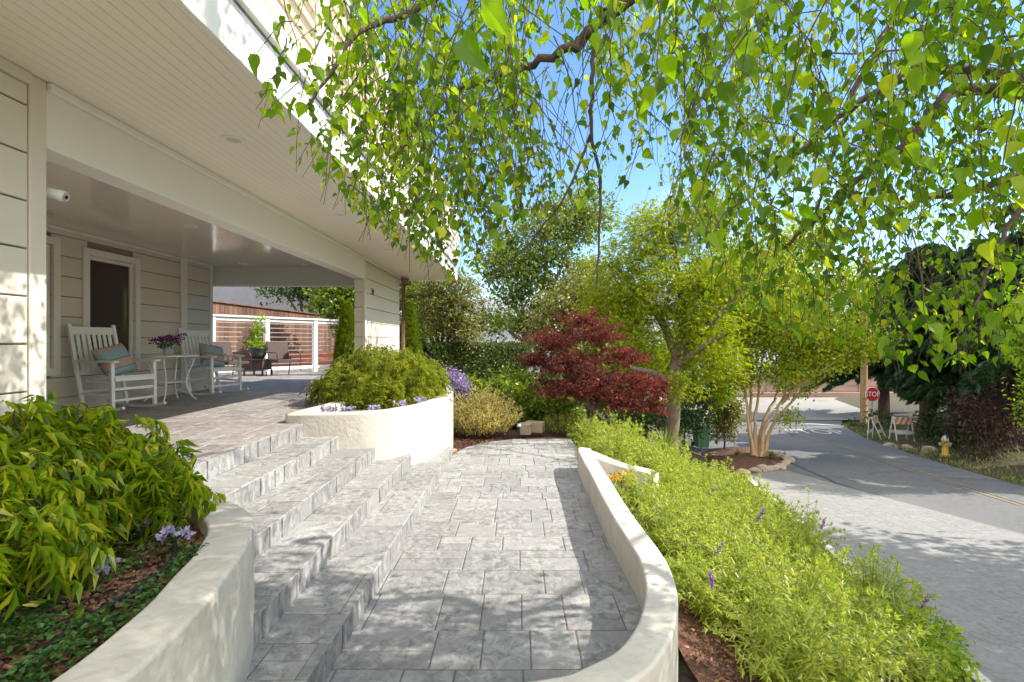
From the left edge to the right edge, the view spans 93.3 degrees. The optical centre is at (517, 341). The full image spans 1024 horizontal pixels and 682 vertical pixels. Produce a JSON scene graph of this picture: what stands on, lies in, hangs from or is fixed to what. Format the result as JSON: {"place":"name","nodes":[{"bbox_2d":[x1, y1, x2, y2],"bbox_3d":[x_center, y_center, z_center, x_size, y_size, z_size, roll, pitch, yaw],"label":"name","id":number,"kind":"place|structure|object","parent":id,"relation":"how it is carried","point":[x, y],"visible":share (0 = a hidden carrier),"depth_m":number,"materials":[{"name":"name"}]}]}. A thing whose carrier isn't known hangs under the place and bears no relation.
{"place":"outdoors","nodes":[
{"label":"outdoors","id":0,"kind":"place"},
{"bbox_2d":[0,516,204,681],"bbox_3d":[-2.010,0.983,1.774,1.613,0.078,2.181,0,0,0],"label":"bark mulch","id":1,"kind":"object","parent":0,"point":[133,573],"visible":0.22,"depth_m":1.86,"materials":[{"name":"brown wood"}]},
{"bbox_2d":[0,534,177,677],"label":"drip hose","id":2,"kind":"object","parent":1,"relation":"on","point":[62,634],"visible":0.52,"depth_m":1.77,"materials":[{"name":"black plastic"}]},
{"bbox_2d":[0,536,208,681],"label":"ground cover","id":3,"kind":"object","parent":1,"relation":"on","point":[52,652],"visible":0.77,"depth_m":1.59,"materials":[{"name":"green plant"}]},
{"bbox_2d":[0,391,226,626],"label":"laceleaf maple","id":4,"kind":"object","parent":1,"relation":"on","point":[78,493],"visible":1,"depth_m":2.12,"materials":[{"name":"green plant"}]},
{"bbox_2d":[147,523,200,561],"bbox_3d":[-1.621,0.940,2.283,0.217,0.179,0.217,0,0,0],"label":"viola","id":5,"kind":"object","parent":1,"relation":"on","point":[176,531],"visible":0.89,"depth_m":2.27,"materials":[{"name":"purple plant"}]},
{"bbox_2d":[325,439,641,681],"bbox_3d":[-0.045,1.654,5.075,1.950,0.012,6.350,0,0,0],"label":"path","id":6,"kind":"structure","parent":0,"point":[393,638],"depth_m":3.27,"materials":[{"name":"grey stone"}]},
{"bbox_2d":[350,0,1023,344],"label":"sky","id":7,"kind":"structure","parent":0,"point":[640,180],"materials":[{"name":"blue"}]},
{"bbox_2d":[660,397,869,419],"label":"cross street","id":8,"kind":"structure","parent":0,"point":[826,408],"depth_m":35.88,"materials":[{"name":"grey asphalt"}]},
{"bbox_2d":[533,348,1023,681],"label":"ground","id":9,"kind":"structure","parent":0,"point":[898,408],"depth_m":16.62,"materials":[{"name":"soil"}]},
{"bbox_2d":[52,496,253,681],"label":"planter wall","id":10,"kind":"structure","parent":9,"relation":"on","point":[192,621],"depth_m":1.75,"materials":[{"name":"paint"}]},
{"bbox_2d":[213,301,335,367],"bbox_3d":[-8.239,-0.093,18.247,0.175,2.487,6.598,0,0,33],"label":"board fence","id":11,"kind":"object","parent":9,"relation":"on","point":[223,308],"visible":0.33,"depth_m":17.31,"materials":[{"name":"wood"}]},
{"bbox_2d":[253,287,336,312],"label":"evergreen tree","id":12,"kind":"object","parent":9,"relation":"on","point":[296,292],"visible":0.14,"depth_m":18.91,"materials":[{"name":"green plant"}]},
{"bbox_2d":[270,353,332,370],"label":"deck","id":13,"kind":"structure","parent":9,"relation":"on","point":[309,355],"depth_m":16.68,"materials":[{"name":"white paint"}]},
{"bbox_2d":[213,287,399,327],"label":"neighbour building","id":14,"kind":"structure","parent":9,"relation":"on","point":[242,295],"depth_m":22.50,"materials":[{"name":"grey paint"}]},
{"bbox_2d":[302,287,354,339],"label":"broadleaf shrub","id":15,"kind":"object","parent":9,"relation":"on","point":[331,302],"visible":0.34,"depth_m":16.54,"materials":[{"name":"green plant"}]},
{"bbox_2d":[332,300,354,367],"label":"arborvitae","id":16,"kind":"object","parent":9,"relation":"on","point":[344,336],"visible":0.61,"depth_m":13.01,"materials":[{"name":"green plant"}]},
{"bbox_2d":[246,456,442,679],"bbox_3d":[-1.929,1.427,4.250,1.943,1.045,5.300,0,0,0],"label":"step base","id":17,"kind":"object","parent":9,"relation":"on","point":[293,572],"visible":0.13,"depth_m":2.41,"materials":[{"name":"grey concrete"}]},
{"bbox_2d":[190,424,451,681],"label":"step treads","id":18,"kind":"object","parent":17,"relation":"on","point":[311,614],"visible":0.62,"depth_m":3.44,"materials":[{"name":"stone"}]},
{"bbox_2d":[193,425,451,681],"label":"step risers","id":19,"kind":"object","parent":17,"relation":"on","point":[269,616],"visible":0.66,"depth_m":3.66,"materials":[{"name":"stone"}]},
{"bbox_2d":[285,382,452,464],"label":"planter wall","id":20,"kind":"structure","parent":9,"relation":"on","point":[421,431],"depth_m":5.63,"materials":[{"name":"paint"}]},
{"bbox_2d":[337,394,436,411],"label":"planter soil","id":21,"kind":"structure","parent":20,"relation":"in","point":[360,409],"depth_m":6.44,"materials":[{"name":"brown soil"}]},
{"bbox_2d":[298,339,455,409],"bbox_3d":[-1.961,0.501,7.210,2.010,1.082,2.128,0,0,32],"label":"laceleaf shrub","id":22,"kind":"object","parent":21,"relation":"on","point":[384,376],"visible":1,"depth_m":6.70,"materials":[{"name":"green plant"}]},
{"bbox_2d":[398,300,423,357],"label":"arborvitae","id":23,"kind":"object","parent":9,"relation":"on","point":[412,333],"visible":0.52,"depth_m":13.04,"materials":[{"name":"green plant"}]},
{"bbox_2d":[399,281,447,348],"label":"broadleaf shrub","id":24,"kind":"object","parent":9,"relation":"on","point":[408,295],"visible":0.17,"depth_m":15.05,"materials":[{"name":"green plant"}]},
{"bbox_2d":[405,261,489,356],"bbox_3d":[-2.139,-0.448,14.113,2.688,4.055,2.145,0,0,0],"label":"olive tree","id":25,"kind":"object","parent":9,"relation":"on","point":[450,318],"visible":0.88,"depth_m":13.80,"materials":[{"name":"green plant"}]},
{"bbox_2d":[401,299,538,376],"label":"distant house","id":26,"kind":"structure","parent":9,"relation":"on","point":[505,333],"depth_m":36.00,"materials":[{"name":"white paint"}]},
{"bbox_2d":[421,339,529,382],"bbox_3d":[-1.300,1.378,14.847,1.196,2.944,4.069,0,0,44],"label":"clipped hedge","id":27,"kind":"object","parent":9,"relation":"on","point":[493,356],"visible":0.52,"depth_m":14.45,"materials":[{"name":"green plant"}]},
{"bbox_2d":[452,420,577,461],"bbox_3d":[-0.325,1.819,9.950,2.550,0.273,6.100,0,0,0],"label":"mulch bed","id":28,"kind":"object","parent":9,"relation":"on","point":[511,433],"visible":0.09,"depth_m":8.87,"materials":[{"name":"brown soil"}]},
{"bbox_2d":[443,363,475,407],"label":"flowering shrub","id":29,"kind":"object","parent":28,"relation":"on","point":[458,383],"visible":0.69,"depth_m":9.34,"materials":[{"name":"purple plant"}]},
{"bbox_2d":[453,383,525,438],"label":"golden shrub","id":30,"kind":"object","parent":28,"relation":"on","point":[481,418],"visible":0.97,"depth_m":8.49,"materials":[{"name":"yellow plant"}]},
{"bbox_2d":[462,367,533,427],"bbox_3d":[-0.481,1.281,10.549,1.784,1.444,1.818,0,0,-22],"label":"green shrub","id":31,"kind":"object","parent":28,"relation":"on","point":[509,387],"visible":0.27,"depth_m":10.48,"materials":[{"name":"green plant"}]},
{"bbox_2d":[504,376,586,430],"bbox_3d":[0.494,1.378,10.116,1.961,1.300,1.457,0,0,29],"label":"green shrub","id":32,"kind":"object","parent":28,"relation":"on","point":[537,408],"visible":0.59,"depth_m":9.88,"materials":[{"name":"green plant"}]},
{"bbox_2d":[540,406,577,435],"bbox_3d":[0.793,1.491,9.095,0.863,0.537,0.724,0,0,0],"label":"rosemary","id":33,"kind":"object","parent":28,"relation":"on","point":[551,426],"visible":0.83,"depth_m":9.08,"materials":[{"name":"green plant"}]},
{"bbox_2d":[466,170,625,377],"bbox_3d":[1.530,-2.833,25.028,8.428,11.222,5.118,0,0,0],"label":"broad tree","id":34,"kind":"object","parent":9,"relation":"on","point":[586,222],"visible":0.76,"depth_m":24.34,"materials":[{"name":"green plant"}]},
{"bbox_2d":[484,361,621,420],"bbox_3d":[0.926,1.318,12.528,4.153,1.626,2.294,0,0,20],"label":"dark shrub","id":35,"kind":"object","parent":9,"relation":"on","point":[528,377],"visible":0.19,"depth_m":12.44,"materials":[{"name":"green plant"}]},
{"bbox_2d":[512,253,628,374],"bbox_3d":[2.423,-0.546,20.927,5.302,6.626,3.951,0,0,0],"label":"broad tree","id":36,"kind":"object","parent":9,"relation":"on","point":[567,300],"visible":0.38,"depth_m":20.55,"materials":[{"name":"green plant"}]},
{"bbox_2d":[532,447,677,681],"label":"retaining wall","id":37,"kind":"structure","parent":9,"relation":"on","point":[647,651],"depth_m":2.79,"materials":[{"name":"paint"}]},
{"bbox_2d":[248,0,1023,382],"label":"birch tree","id":38,"kind":"object","parent":9,"relation":"on","point":[896,142],"visible":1,"depth_m":2.00,"materials":[{"name":"green plant"}]},
{"bbox_2d":[585,305,740,413],"bbox_3d":[5.089,0.506,17.424,5.650,4.561,3.970,0,0,0],"label":"broad tree","id":39,"kind":"object","parent":9,"relation":"on","point":[692,376],"visible":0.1,"depth_m":16.79,"materials":[{"name":"green plant"}]},
{"bbox_2d":[653,375,719,448],"bbox_3d":[5.264,2.224,15.291,2.596,2.309,1.732,0,0,-38],"label":"dark shrub","id":40,"kind":"object","parent":9,"relation":"on","point":[688,418],"visible":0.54,"depth_m":15.09,"materials":[{"name":"green plant"}]},
{"bbox_2d":[577,375,896,396],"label":"street fence","id":41,"kind":"object","parent":9,"relation":"on","point":[851,387],"visible":0.11,"depth_m":44.00,"materials":[{"name":"wood"}]},
{"bbox_2d":[701,447,780,478],"bbox_3d":[6.891,3.732,15.028,2.684,0.641,7.035,0,0,19],"label":"mulch bed","id":42,"kind":"object","parent":9,"relation":"on","point":[743,459],"visible":0.42,"depth_m":14.89,"materials":[{"name":"brown soil"}]},
{"bbox_2d":[700,385,747,448],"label":"round shrub","id":43,"kind":"object","parent":42,"relation":"on","point":[724,423],"visible":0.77,"depth_m":17.16,"materials":[{"name":"green plant"}]},
{"bbox_2d":[664,201,909,456],"bbox_3d":[8.221,-0.389,15.249,6.859,8.073,4.720,0,0,0],"label":"crape myrtle","id":44,"kind":"object","parent":42,"relation":"on","point":[821,359],"visible":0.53,"depth_m":14.56,"materials":[{"name":"green plant"}]},
{"bbox_2d":[563,429,933,681],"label":"mulch bed","id":45,"kind":"object","parent":9,"relation":"on","point":[686,621],"visible":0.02,"depth_m":2.81,"materials":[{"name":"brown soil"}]},
{"bbox_2d":[514,306,677,428],"bbox_3d":[1.475,0.683,9.253,3.147,2.812,2.058,0,0,0],"label":"red maple","id":46,"kind":"object","parent":45,"relation":"on","point":[596,388],"visible":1,"depth_m":9.14,"materials":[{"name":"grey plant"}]},
{"bbox_2d":[577,419,646,462],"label":"salvia","id":47,"kind":"object","parent":45,"relation":"on","point":[614,456],"visible":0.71,"depth_m":6.63,"materials":[{"name":"green plant"}]},
{"bbox_2d":[598,399,668,444],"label":"dark shrub","id":48,"kind":"object","parent":45,"relation":"on","point":[649,419],"visible":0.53,"depth_m":11.14,"materials":[{"name":"green plant"}]},
{"bbox_2d":[613,452,679,522],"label":"salvia","id":49,"kind":"object","parent":45,"relation":"on","point":[633,492],"visible":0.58,"depth_m":4.96,"materials":[{"name":"green plant"}]},
{"bbox_2d":[622,431,684,471],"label":"salvia","id":50,"kind":"object","parent":45,"relation":"on","point":[651,454],"visible":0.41,"depth_m":6.61,"materials":[{"name":"green plant"}]},
{"bbox_2d":[626,444,694,490],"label":"salvia","id":51,"kind":"object","parent":45,"relation":"on","point":[664,472],"visible":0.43,"depth_m":6.10,"materials":[{"name":"green plant"}]},
{"bbox_2d":[630,481,700,537],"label":"salvia","id":52,"kind":"object","parent":45,"relation":"on","point":[645,491],"visible":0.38,"depth_m":4.31,"materials":[{"name":"green plant"}]},
{"bbox_2d":[624,469,718,563],"bbox_3d":[1.226,1.459,3.944,0.772,0.815,0.752,0,0,25],"label":"salvia","id":53,"kind":"object","parent":45,"relation":"on","point":[653,535],"visible":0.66,"depth_m":3.90,"materials":[{"name":"green plant"}]},
{"bbox_2d":[566,182,779,450],"bbox_3d":[3.593,-0.423,11.857,5.217,7.007,3.154,0,0,22],"label":"maple tree","id":54,"kind":"object","parent":45,"relation":"on","point":[680,346],"visible":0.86,"depth_m":11.57,"materials":[{"name":"green plant"}]},
{"bbox_2d":[657,510,730,595],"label":"salvia","id":55,"kind":"object","parent":45,"relation":"on","point":[691,552],"visible":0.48,"depth_m":3.46,"materials":[{"name":"green plant"}]},
{"bbox_2d":[658,474,731,541],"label":"salvia","id":56,"kind":"object","parent":45,"relation":"on","point":[684,496],"visible":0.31,"depth_m":4.85,"materials":[{"name":"green plant"}]},
{"bbox_2d":[674,490,744,563],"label":"salvia","id":57,"kind":"object","parent":45,"relation":"on","point":[707,509],"visible":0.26,"depth_m":4.41,"materials":[{"name":"green plant"}]},
{"bbox_2d":[692,457,750,507],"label":"salvia","id":58,"kind":"object","parent":45,"relation":"on","point":[714,474],"visible":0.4,"depth_m":6.63,"materials":[{"name":"green plant"}]},
{"bbox_2d":[667,522,777,633],"bbox_3d":[1.266,1.513,3.061,0.664,0.748,0.653,0,0,-10],"label":"salvia","id":59,"kind":"object","parent":45,"relation":"on","point":[705,608],"visible":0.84,"depth_m":3.05,"materials":[{"name":"green plant"}]},
{"bbox_2d":[702,468,763,515],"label":"salvia","id":60,"kind":"object","parent":45,"relation":"on","point":[734,490],"visible":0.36,"depth_m":6.11,"materials":[{"name":"green plant"}]},
{"bbox_2d":[704,474,777,561],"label":"salvia","id":61,"kind":"object","parent":45,"relation":"on","point":[738,508],"visible":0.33,"depth_m":4.82,"materials":[{"name":"green plant"}]},
{"bbox_2d":[693,507,790,582],"bbox_3d":[1.739,1.743,3.942,0.776,0.702,0.820,0,0,3],"label":"salvia","id":62,"kind":"object","parent":45,"relation":"on","point":[742,535],"visible":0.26,"depth_m":3.92,"materials":[{"name":"green plant"}]},
{"bbox_2d":[695,508,807,616],"bbox_3d":[1.631,1.656,3.515,0.780,0.797,0.823,0,0,18],"label":"salvia","id":63,"kind":"object","parent":45,"relation":"on","point":[730,556],"visible":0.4,"depth_m":3.53,"materials":[{"name":"green plant"}]},
{"bbox_2d":[738,486,808,554],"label":"salvia","id":64,"kind":"object","parent":45,"relation":"on","point":[785,532],"visible":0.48,"depth_m":5.34,"materials":[{"name":"green plant"}]},
{"bbox_2d":[702,551,869,681],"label":"salvia","id":65,"kind":"object","parent":45,"relation":"on","point":[769,658],"visible":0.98,"depth_m":2.56,"materials":[{"name":"green plant"}]},
{"bbox_2d":[718,539,873,654],"bbox_3d":[1.741,1.670,3.063,0.819,0.835,0.865,0,0,4],"label":"salvia","id":66,"kind":"object","parent":45,"relation":"on","point":[810,585],"visible":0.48,"depth_m":3.00,"materials":[{"name":"green plant"}]},
{"bbox_2d":[773,517,842,563],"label":"salvia","id":67,"kind":"object","parent":45,"relation":"on","point":[811,538],"visible":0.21,"depth_m":5.81,"materials":[{"name":"green plant"}]},
{"bbox_2d":[775,487,846,548],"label":"salvia","id":68,"kind":"object","parent":45,"relation":"on","point":[821,534],"visible":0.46,"depth_m":6.06,"materials":[{"name":"green plant"}]},
{"bbox_2d":[760,543,893,652],"bbox_3d":[2.166,1.826,3.447,0.831,0.857,0.810,0,0,43],"label":"salvia","id":69,"kind":"object","parent":45,"relation":"on","point":[853,593],"visible":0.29,"depth_m":3.34,"materials":[{"name":"green plant"}]},
{"bbox_2d":[781,590,912,681],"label":"salvia","id":70,"kind":"object","parent":45,"relation":"on","point":[852,675],"visible":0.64,"depth_m":2.61,"materials":[{"name":"green plant"}]},
{"bbox_2d":[783,561,941,681],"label":"salvia","id":71,"kind":"object","parent":45,"relation":"on","point":[884,649],"visible":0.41,"depth_m":2.99,"materials":[{"name":"green plant"}]},
{"bbox_2d":[814,543,940,627],"bbox_3d":[3.192,2.240,4.350,0.942,0.903,0.892,0,0,-11],"label":"salvia","id":72,"kind":"object","parent":45,"relation":"on","point":[873,574],"visible":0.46,"depth_m":4.27,"materials":[{"name":"green plant"}]},
{"bbox_2d":[843,560,953,655],"bbox_3d":[3.096,2.192,3.958,0.736,0.857,0.748,0,0,-29],"label":"salvia","id":73,"kind":"object","parent":45,"relation":"on","point":[927,597],"visible":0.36,"depth_m":3.89,"materials":[{"name":"green plant"}]},
{"bbox_2d":[856,591,953,681],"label":"salvia","id":74,"kind":"object","parent":45,"relation":"on","point":[911,668],"visible":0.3,"depth_m":3.34,"materials":[{"name":"green plant"}]},
{"bbox_2d":[867,603,971,681],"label":"leafy plant","id":75,"kind":"object","parent":45,"relation":"on","point":[930,646],"visible":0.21,"depth_m":3.62,"materials":[{"name":"green plant"}]},
{"bbox_2d":[894,595,986,681],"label":"leafy plant","id":76,"kind":"object","parent":45,"relation":"on","point":[956,637],"visible":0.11,"depth_m":3.89,"materials":[{"name":"green plant"}]},
{"bbox_2d":[804,278,899,415],"bbox_3d":[23.466,0.316,31.717,8.314,9.484,8.230,0,0,25],"label":"conifer","id":77,"kind":"object","parent":9,"relation":"on","point":[877,370],"visible":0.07,"depth_m":31.20,"materials":[{"name":"green plant"}]},
{"bbox_2d":[853,259,880,425],"bbox_3d":[19.720,0.084,27.500,1.850,9.701,0.380,0,0,0],"label":"utility pole","id":78,"kind":"object","parent":9,"relation":"on","point":[863,389],"visible":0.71,"depth_m":27.37,"materials":[{"name":"brown wood"}]},
{"bbox_2d":[840,409,897,429],"bbox_3d":[18.871,4.403,25.995,1.968,1.936,3.417,0,0,0],"label":"ivy mound","id":79,"kind":"object","parent":9,"relation":"on","point":[886,415],"visible":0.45,"depth_m":25.18,"materials":[{"name":"green plant"}]},
{"bbox_2d":[746,478,991,681],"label":"kerb","id":80,"kind":"structure","parent":9,"relation":"on","point":[980,674],"depth_m":6.11,"materials":[{"name":"concrete"}]},
{"bbox_2d":[875,243,958,435],"bbox_3d":[19.971,0.006,20.994,6.889,8.599,6.849,0,0,-37],"label":"conifer","id":81,"kind":"object","parent":9,"relation":"on","point":[891,371],"visible":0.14,"depth_m":20.73,"materials":[{"name":"green plant"}]},
{"bbox_2d":[848,420,1023,484],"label":"weeds","id":82,"kind":"object","parent":9,"relation":"on","point":[958,465],"visible":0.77,"depth_m":15.69,"materials":[{"name":"green plant"}]},
{"bbox_2d":[906,394,989,449],"bbox_3d":[16.307,3.057,18.383,2.011,2.480,4.046,0,0,24],"label":"dark shrub","id":83,"kind":"object","parent":9,"relation":"on","point":[932,426],"visible":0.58,"depth_m":17.81,"materials":[{"name":"green plant"}]},
{"bbox_2d":[894,237,1023,439],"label":"conifer","id":84,"kind":"object","parent":9,"relation":"on","point":[946,377],"visible":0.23,"depth_m":18.40,"materials":[{"name":"green plant"}]},
{"bbox_2d":[937,368,1023,461],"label":"shrub","id":85,"kind":"object","parent":9,"relation":"on","point":[995,421],"visible":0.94,"depth_m":15.30,"materials":[{"name":"red plant"}]},
{"bbox_2d":[939,168,1023,395],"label":"conifer","id":86,"kind":"object","parent":9,"relation":"on","point":[985,370],"visible":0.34,"depth_m":14.45,"materials":[{"name":"green plant"}]},
{"bbox_2d":[995,278,1023,433],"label":"roadside tree","id":87,"kind":"object","parent":9,"relation":"on","point":[1016,347],"visible":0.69,"depth_m":11.19,"materials":[{"name":"green plant"}]},
{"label":"porch base","id":88,"kind":"structure","parent":9,"relation":"on","visible":0},
{"bbox_2d":[51,371,326,462],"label":"porch floor","id":89,"kind":"structure","parent":88,"relation":"on","point":[222,422],"depth_m":6.23,"materials":[{"name":"grey stone"}]},
{"bbox_2d":[62,324,166,412],"bbox_3d":[-5.304,0.332,6.373,1.018,1.131,0.640,0,0,14],"label":"rocking chair","id":90,"kind":"object","parent":89,"relation":"on","point":[112,378],"visible":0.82,"depth_m":6.32,"materials":[{"name":"white paint"}]},
{"bbox_2d":[90,343,137,376],"bbox_3d":[-5.280,0.245,6.340,0.170,0.420,0.420,-25,8,13],"label":"pillow","id":91,"kind":"object","parent":90,"relation":"on","point":[119,352],"visible":0.88,"depth_m":6.28,"materials":[{"name":"fabric"}]},
{"bbox_2d":[140,354,198,401],"bbox_3d":[-5.260,0.550,7.330,0.730,0.693,0.730,0,0,0],"label":"side table","id":92,"kind":"object","parent":89,"relation":"on","point":[174,381],"visible":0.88,"depth_m":7.23,"materials":[{"name":"white paint"}]},
{"bbox_2d":[148,333,186,354],"bbox_3d":[-5.264,0.029,7.275,0.367,0.345,0.472,0,0,19],"label":"flower pot","id":93,"kind":"object","parent":92,"relation":"on","point":[167,348],"visible":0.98,"depth_m":7.23,"materials":[{"name":"metal"}]},
{"bbox_2d":[174,328,248,395],"bbox_3d":[-5.272,0.332,8.347,1.018,1.131,0.640,0,0,18],"label":"rocking chair","id":94,"kind":"object","parent":89,"relation":"on","point":[212,369],"visible":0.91,"depth_m":8.30,"materials":[{"name":"white paint"}]},
{"bbox_2d":[199,343,224,366],"bbox_3d":[-5.250,0.245,8.310,0.170,0.420,0.420,-25,-20,16],"label":"pillow","id":95,"kind":"object","parent":94,"relation":"on","point":[210,350],"visible":0.81,"depth_m":8.24,"materials":[{"name":"fabric"}]},
{"bbox_2d":[243,359,272,375],"bbox_3d":[-6.950,0.680,12.950,0.520,0.440,0.520,0,0,0],"label":"wicker table","id":96,"kind":"object","parent":89,"relation":"on","point":[259,364],"visible":0.78,"depth_m":12.71,"materials":[{"name":"brown wicker"}]},
{"bbox_2d":[238,311,268,358],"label":"potted plant","id":97,"kind":"object","parent":96,"relation":"on","point":[258,350],"visible":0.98,"depth_m":12.87,"materials":[{"name":"green plant"}]},
{"bbox_2d":[213,314,338,376],"bbox_3d":[-6.953,0.253,13.447,0.170,1.895,6.100,0,0,34],"label":"guard fence","id":98,"kind":"object","parent":89,"relation":"on","point":[314,366],"visible":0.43,"depth_m":13.90,"materials":[{"name":"white paint"}]},
{"bbox_2d":[266,342,300,375],"bbox_3d":[-6.276,0.450,12.920,0.694,0.906,0.648,0,0,38],"label":"patio chair","id":99,"kind":"object","parent":89,"relation":"on","point":[277,352],"visible":1,"depth_m":12.98,"materials":[{"name":"fabric"}]},
{"bbox_2d":[0,0,459,415],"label":"house","id":100,"kind":"structure","parent":88,"relation":"on","point":[149,146],"depth_m":3.69,"materials":[{"name":"paint"}]},
{"bbox_2d":[46,235,60,375],"bbox_3d":[-5.893,-0.445,5.570,0.094,1.750,1.240,0,0,0],"label":"window","id":101,"kind":"structure","parent":100,"relation":"in","point":[55,370],"depth_m":6.10,"materials":[{"name":"paint"}]},
{"bbox_2d":[82,247,140,369],"bbox_3d":[-5.893,-0.425,7.010,0.094,1.710,0.980,0,0,0],"label":"window","id":102,"kind":"structure","parent":100,"relation":"in","point":[107,285],"depth_m":7.06,"materials":[{"name":"paint"}]},
{"bbox_2d":[686,420,1023,533],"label":"street","id":103,"kind":"structure","parent":0,"point":[887,480],"depth_m":13.00,"materials":[{"name":"grey asphalt"}]},
{"bbox_2d":[777,426,1023,504],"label":"road centre line","id":104,"kind":"object","parent":103,"relation":"on","point":[916,470],"visible":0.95,"depth_m":12.96,"materials":[{"name":"yellow paint"}]},
{"bbox_2d":[749,470,1023,681],"bbox_3d":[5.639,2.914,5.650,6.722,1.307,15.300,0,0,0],"label":"driveway","id":105,"kind":"structure","parent":0,"point":[1005,605],"depth_m":6.85,"materials":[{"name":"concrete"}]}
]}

